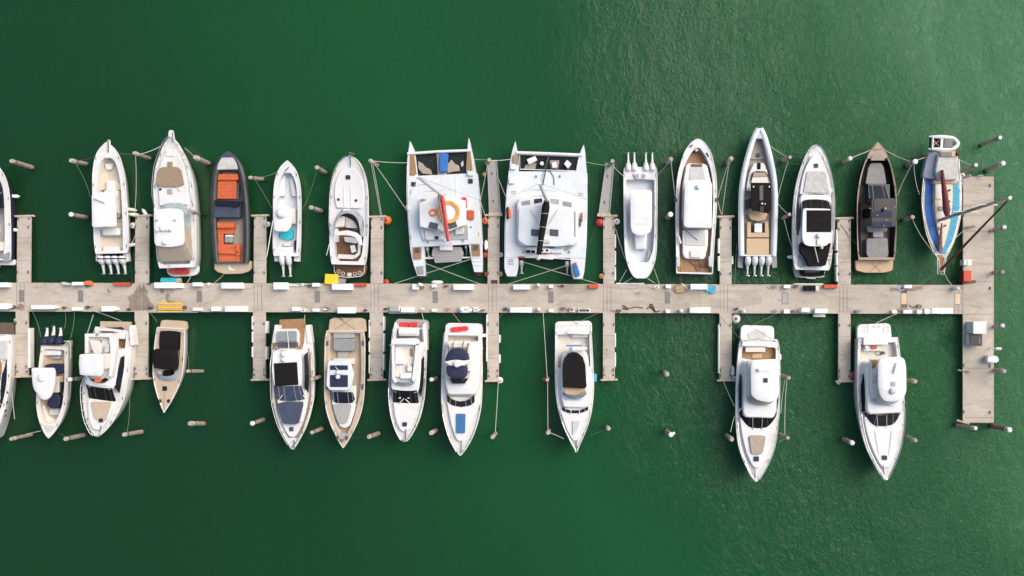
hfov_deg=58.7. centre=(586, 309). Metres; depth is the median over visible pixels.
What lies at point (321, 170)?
mooring pile
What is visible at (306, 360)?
side window
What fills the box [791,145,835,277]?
motor yacht
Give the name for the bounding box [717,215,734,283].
finger dock
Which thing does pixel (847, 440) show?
mooring pile
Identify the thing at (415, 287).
dock box
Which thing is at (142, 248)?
finger dock
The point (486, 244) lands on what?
fender
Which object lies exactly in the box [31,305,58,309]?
dock box
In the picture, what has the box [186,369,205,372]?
mooring pile
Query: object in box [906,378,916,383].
mooring pile
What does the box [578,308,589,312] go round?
open crate
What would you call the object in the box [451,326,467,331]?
rescue board
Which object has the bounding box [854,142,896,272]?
motor boat
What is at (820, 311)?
dock box
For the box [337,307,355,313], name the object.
dock box
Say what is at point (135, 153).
mooring pile
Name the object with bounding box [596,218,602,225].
ball fender
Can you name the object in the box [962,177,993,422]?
end dock
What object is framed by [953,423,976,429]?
mooring pile
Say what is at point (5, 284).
dock box
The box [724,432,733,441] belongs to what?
mooring pile
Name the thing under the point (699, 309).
dock box
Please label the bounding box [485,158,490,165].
mooring pile
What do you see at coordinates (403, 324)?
cushion
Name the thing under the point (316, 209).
mooring pile
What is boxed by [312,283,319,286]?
dock box
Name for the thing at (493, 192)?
gangway
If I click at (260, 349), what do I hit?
finger dock
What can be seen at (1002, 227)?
mooring pile
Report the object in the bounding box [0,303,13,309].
dock box
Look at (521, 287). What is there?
dock box
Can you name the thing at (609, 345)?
finger dock
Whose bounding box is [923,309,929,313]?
dock box
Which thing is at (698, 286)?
dock box
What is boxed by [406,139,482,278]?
catamaran
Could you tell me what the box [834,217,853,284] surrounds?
finger dock
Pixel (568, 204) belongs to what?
cabin window
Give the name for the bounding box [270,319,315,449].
motor yacht
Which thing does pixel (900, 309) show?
tan mat
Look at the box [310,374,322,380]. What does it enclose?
mooring pile
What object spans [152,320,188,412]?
motor boat
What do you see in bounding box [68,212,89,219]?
mooring pile
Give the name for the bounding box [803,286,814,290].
open bin
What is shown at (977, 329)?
dock kiosk
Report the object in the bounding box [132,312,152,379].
finger dock
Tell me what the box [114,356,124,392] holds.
side window
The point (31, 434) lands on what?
mooring pile
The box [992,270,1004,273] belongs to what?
mooring pile
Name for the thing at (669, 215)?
mooring pile
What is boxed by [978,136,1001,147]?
mooring pile
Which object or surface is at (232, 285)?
dock box
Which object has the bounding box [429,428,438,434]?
mooring pile
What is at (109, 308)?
dock box
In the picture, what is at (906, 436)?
mooring pile
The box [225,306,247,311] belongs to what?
dock box
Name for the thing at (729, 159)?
mooring pile
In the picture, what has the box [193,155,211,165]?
mooring pile
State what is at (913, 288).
tan mat
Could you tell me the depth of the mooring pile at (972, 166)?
82.50 m
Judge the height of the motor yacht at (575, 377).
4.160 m
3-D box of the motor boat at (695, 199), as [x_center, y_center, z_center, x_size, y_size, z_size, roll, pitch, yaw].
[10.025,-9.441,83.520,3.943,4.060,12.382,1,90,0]
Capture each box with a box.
[0,282,11,287]
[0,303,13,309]
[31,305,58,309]
[72,282,84,285]
[72,307,83,310]
[101,306,119,311]
[154,282,175,288]
[175,283,183,287]
[192,282,202,286]
[193,308,202,310]
[211,307,221,311]
[221,283,243,288]
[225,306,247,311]
[273,282,288,289]
[292,307,300,310]
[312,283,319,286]
[332,284,353,289]
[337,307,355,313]
[389,306,398,310]
[401,307,414,312]
[412,284,419,289]
[453,284,473,289]
[459,307,471,312]
[471,307,480,311]
[510,307,531,312]
[513,285,529,289]
[589,284,597,287]
[689,307,709,312]
[690,284,706,289]
[814,309,826,313]
[902,310,911,313]
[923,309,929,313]
[930,308,952,313]
[960,259,971,265]
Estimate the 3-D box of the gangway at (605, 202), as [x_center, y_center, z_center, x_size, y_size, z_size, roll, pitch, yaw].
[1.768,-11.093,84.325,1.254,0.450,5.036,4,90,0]
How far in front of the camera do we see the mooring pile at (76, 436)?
82.70 m
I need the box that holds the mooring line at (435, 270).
[397,259,469,282]
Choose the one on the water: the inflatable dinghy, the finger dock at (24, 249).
the finger dock at (24, 249)
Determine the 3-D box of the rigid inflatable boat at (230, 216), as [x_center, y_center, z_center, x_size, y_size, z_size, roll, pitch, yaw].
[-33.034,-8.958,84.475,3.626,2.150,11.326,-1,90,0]
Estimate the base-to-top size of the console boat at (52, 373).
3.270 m
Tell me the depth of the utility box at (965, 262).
83.35 m
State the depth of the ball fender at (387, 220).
84.27 m
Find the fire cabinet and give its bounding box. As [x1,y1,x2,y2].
[959,271,970,281]
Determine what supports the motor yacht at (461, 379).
on the water
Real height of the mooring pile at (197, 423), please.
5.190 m
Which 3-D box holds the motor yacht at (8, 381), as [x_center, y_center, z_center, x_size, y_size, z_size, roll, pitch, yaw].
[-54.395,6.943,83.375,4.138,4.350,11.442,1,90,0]
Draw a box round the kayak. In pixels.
[168,268,189,274]
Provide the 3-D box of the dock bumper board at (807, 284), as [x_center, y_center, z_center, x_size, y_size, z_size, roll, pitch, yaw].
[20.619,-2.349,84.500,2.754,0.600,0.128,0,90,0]
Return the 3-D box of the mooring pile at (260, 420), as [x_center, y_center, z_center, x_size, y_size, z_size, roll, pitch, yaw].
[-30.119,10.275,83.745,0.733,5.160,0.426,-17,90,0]
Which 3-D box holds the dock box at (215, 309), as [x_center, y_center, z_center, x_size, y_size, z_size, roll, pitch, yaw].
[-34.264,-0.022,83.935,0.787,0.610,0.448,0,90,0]
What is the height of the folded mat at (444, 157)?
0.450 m
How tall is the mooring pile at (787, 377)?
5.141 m
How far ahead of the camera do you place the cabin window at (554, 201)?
82.50 m
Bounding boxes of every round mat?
[17,304,23,309]
[672,284,686,293]
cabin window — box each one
[522,200,529,205]
[534,198,541,203]
[551,199,558,204]
[563,201,571,206]
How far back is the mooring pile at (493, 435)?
82.20 m
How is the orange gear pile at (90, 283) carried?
on the dock at (608, 298)
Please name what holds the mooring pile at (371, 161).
in the water
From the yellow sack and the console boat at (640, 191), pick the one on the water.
the console boat at (640, 191)
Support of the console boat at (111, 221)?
on the water
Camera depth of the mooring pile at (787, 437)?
82.44 m
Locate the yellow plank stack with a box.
[158,303,183,311]
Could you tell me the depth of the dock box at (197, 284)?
83.63 m
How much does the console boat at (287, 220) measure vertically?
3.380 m
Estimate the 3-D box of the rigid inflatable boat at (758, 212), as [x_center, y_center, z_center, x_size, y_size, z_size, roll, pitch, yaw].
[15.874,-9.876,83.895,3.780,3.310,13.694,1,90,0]
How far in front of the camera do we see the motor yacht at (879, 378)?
82.48 m
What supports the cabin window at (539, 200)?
in the catamaran at (546, 213)
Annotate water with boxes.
[0,0,1023,575]
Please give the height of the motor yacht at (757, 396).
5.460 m
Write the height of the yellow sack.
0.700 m
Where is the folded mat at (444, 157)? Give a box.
[440,153,448,172]
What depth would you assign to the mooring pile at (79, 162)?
82.81 m
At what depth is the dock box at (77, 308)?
83.81 m
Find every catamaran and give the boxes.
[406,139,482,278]
[504,142,587,279]
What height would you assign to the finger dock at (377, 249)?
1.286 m
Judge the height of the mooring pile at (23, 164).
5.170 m
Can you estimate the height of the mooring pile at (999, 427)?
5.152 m
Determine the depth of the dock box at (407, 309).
83.63 m
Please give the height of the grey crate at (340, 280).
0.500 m
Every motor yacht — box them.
[0,322,16,437]
[79,315,138,436]
[152,130,200,276]
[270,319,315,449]
[326,152,368,277]
[388,319,428,441]
[441,323,482,455]
[555,321,596,452]
[735,325,780,481]
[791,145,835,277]
[854,323,905,479]
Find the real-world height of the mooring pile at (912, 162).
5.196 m
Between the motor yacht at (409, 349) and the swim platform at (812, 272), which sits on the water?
the motor yacht at (409, 349)
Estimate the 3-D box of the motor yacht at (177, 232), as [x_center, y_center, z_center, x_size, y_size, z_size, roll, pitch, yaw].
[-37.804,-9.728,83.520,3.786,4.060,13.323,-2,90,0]
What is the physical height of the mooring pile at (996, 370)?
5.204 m
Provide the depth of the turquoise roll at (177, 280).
84.13 m
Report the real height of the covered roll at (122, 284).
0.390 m
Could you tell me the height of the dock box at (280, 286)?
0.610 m
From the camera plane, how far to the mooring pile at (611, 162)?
81.62 m
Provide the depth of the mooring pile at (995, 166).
82.73 m
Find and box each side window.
[0,360,6,404]
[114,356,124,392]
[304,352,308,392]
[419,357,423,396]
[574,211,575,236]
[739,374,741,408]
[797,194,800,234]
[861,373,865,412]
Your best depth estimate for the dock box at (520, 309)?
83.63 m
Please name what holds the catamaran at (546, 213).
on the water
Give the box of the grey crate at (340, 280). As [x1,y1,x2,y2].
[338,278,346,282]
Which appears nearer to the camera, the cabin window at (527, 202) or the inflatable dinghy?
the cabin window at (527, 202)
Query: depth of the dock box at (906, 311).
83.75 m
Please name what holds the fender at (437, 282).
attached to the dock at (608, 298)
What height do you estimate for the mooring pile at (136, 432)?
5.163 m
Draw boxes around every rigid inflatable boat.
[210,151,252,273]
[737,127,777,276]
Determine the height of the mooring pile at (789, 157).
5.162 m
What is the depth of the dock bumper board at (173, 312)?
84.45 m
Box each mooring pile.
[9,159,35,169]
[9,432,34,440]
[63,432,87,440]
[67,376,83,381]
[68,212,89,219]
[69,159,89,165]
[122,429,144,436]
[133,151,152,160]
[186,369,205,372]
[188,208,201,215]
[188,421,206,425]
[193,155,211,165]
[248,176,264,180]
[250,417,266,425]
[309,205,323,212]
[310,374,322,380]
[310,426,324,433]
[315,165,327,174]
[367,431,381,438]
[368,159,379,167]
[429,376,438,381]
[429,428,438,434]
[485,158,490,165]
[490,431,497,438]
[608,159,613,166]
[662,369,668,376]
[664,212,672,220]
[664,429,672,436]
[665,157,672,165]
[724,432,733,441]
[725,156,732,165]
[778,432,789,439]
[779,213,790,220]
[780,155,791,162]
[780,373,790,379]
[840,436,854,444]
[841,156,851,164]
[900,215,914,221]
[904,159,917,167]
[904,434,917,441]
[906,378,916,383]
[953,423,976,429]
[960,163,977,172]
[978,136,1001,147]
[983,161,1005,173]
[987,423,1011,432]
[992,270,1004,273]
[993,323,1004,328]
[993,368,1006,372]
[994,225,1006,231]
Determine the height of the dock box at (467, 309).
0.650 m
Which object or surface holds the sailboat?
on the water
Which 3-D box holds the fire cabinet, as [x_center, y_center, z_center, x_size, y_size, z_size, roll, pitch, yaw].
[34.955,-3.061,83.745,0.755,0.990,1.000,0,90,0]
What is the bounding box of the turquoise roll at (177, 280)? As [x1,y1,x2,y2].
[160,278,181,282]
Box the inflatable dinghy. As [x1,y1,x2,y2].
[928,135,959,151]
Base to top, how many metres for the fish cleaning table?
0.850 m
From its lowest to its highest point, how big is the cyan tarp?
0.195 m
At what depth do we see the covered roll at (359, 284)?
83.85 m
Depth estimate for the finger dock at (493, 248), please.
84.25 m
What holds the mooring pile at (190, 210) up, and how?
in the water
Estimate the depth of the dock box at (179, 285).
83.90 m
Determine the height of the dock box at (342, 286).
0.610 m
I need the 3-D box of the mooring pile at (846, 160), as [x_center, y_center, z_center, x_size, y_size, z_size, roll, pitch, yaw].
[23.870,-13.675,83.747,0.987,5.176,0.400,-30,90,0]
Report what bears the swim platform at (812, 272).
on the motor yacht at (813, 223)
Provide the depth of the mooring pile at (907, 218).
82.53 m
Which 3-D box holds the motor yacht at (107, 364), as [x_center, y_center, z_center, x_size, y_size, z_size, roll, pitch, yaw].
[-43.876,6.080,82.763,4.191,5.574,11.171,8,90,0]
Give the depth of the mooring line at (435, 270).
83.91 m
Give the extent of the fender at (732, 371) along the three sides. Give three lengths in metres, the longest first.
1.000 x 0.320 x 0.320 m
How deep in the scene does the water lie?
85.00 m
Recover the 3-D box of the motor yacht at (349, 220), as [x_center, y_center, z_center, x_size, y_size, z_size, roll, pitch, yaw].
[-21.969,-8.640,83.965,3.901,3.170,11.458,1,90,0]
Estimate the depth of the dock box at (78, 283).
83.63 m
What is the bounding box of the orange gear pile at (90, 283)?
[84,281,93,285]
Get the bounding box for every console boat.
[31,325,72,437]
[92,139,130,274]
[266,160,301,276]
[623,152,657,277]
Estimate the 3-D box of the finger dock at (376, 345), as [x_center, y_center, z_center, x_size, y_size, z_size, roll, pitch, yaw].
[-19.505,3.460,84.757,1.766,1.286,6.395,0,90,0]
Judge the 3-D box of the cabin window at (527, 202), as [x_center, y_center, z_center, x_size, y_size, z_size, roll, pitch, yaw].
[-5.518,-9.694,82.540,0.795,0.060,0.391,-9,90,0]
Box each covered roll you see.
[113,282,131,285]
[353,283,366,285]
[823,285,837,287]
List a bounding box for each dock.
[0,283,962,313]
[14,215,34,282]
[14,311,33,377]
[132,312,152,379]
[133,214,152,282]
[250,312,269,380]
[251,214,269,282]
[367,312,386,380]
[369,215,385,283]
[485,214,502,283]
[485,313,501,381]
[600,313,617,380]
[601,215,617,283]
[716,313,734,381]
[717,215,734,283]
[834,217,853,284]
[835,314,853,382]
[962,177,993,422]
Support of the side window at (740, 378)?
in the motor yacht at (757, 396)
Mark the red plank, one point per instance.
(973, 281)
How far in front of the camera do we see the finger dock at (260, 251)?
84.25 m
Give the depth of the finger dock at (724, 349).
84.25 m
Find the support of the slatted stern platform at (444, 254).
hanging from the catamaran at (443, 209)
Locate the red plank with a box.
[963,280,975,283]
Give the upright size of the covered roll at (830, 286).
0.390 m
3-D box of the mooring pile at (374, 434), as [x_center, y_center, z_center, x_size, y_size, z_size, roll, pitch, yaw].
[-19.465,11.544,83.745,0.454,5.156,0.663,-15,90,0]
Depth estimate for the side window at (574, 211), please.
82.50 m
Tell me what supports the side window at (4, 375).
in the motor yacht at (8, 381)
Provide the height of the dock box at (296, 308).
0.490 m
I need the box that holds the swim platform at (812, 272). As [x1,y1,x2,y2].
[799,270,827,278]
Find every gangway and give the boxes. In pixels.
[487,161,501,215]
[597,163,613,216]
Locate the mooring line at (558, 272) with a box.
[524,262,597,283]
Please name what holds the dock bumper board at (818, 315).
attached to the dock at (608, 298)
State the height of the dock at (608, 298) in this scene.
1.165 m
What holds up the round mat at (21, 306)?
on the dock at (608, 298)
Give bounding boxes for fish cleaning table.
[985,356,998,362]
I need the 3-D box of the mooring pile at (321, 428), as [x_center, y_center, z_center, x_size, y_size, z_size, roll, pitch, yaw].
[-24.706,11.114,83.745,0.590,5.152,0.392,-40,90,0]
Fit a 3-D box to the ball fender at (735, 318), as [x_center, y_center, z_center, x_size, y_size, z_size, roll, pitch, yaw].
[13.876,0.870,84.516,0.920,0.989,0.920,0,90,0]
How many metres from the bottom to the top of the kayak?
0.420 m
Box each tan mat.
[897,307,907,311]
[905,286,922,290]
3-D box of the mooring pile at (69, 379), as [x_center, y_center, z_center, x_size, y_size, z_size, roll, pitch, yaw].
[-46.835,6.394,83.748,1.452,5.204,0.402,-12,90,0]
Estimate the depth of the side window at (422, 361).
82.42 m
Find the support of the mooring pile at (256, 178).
in the water
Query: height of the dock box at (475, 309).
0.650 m
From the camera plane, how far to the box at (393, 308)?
83.70 m
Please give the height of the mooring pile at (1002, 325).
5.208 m
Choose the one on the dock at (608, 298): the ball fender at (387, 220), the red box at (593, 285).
the red box at (593, 285)
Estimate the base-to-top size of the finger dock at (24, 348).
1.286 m
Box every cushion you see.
[400,322,408,326]
[409,322,416,326]
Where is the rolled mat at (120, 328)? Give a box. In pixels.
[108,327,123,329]
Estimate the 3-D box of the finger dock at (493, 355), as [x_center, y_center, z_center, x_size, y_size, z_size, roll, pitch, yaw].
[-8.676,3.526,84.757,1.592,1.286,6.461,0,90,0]
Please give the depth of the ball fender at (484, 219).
84.32 m
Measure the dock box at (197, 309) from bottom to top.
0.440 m
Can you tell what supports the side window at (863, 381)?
in the motor yacht at (879, 378)
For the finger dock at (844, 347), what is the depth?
84.25 m
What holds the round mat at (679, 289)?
on the dock at (608, 298)
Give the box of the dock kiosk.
[966,321,986,345]
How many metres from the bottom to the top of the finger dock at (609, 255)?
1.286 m
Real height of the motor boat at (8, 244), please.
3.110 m
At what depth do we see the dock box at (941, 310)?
83.63 m
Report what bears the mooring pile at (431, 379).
in the water
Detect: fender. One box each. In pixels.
[383,216,391,224]
[431,280,442,283]
[482,217,487,223]
[484,240,487,249]
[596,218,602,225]
[731,365,734,375]
[732,314,739,323]
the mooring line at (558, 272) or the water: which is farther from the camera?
the water
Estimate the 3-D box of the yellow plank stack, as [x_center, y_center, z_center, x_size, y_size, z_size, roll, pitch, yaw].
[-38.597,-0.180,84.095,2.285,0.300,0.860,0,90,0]
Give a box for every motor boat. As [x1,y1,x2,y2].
[0,168,16,265]
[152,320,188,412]
[324,318,366,447]
[674,139,716,273]
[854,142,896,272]
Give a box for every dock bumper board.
[149,312,198,312]
[792,283,822,284]
[813,314,824,316]
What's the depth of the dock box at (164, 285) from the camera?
83.63 m
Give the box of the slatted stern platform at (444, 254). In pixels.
[432,245,463,262]
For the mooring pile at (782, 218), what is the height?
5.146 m
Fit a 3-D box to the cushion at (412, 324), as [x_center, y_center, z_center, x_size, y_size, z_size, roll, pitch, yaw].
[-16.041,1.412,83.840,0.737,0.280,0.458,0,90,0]
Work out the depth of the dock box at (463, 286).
83.63 m
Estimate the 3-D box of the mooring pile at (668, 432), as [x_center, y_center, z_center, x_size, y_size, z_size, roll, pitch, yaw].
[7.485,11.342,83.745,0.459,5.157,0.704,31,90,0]
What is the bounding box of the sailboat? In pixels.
[920,151,1011,274]
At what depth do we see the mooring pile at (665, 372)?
81.68 m
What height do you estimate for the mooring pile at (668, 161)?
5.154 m
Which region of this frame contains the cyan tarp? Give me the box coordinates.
[706,285,715,293]
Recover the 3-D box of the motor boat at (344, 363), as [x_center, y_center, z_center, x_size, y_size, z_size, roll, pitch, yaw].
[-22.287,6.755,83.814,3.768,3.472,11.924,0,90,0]
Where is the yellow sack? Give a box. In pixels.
[324,274,338,283]
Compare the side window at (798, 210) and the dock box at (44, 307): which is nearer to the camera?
the side window at (798, 210)

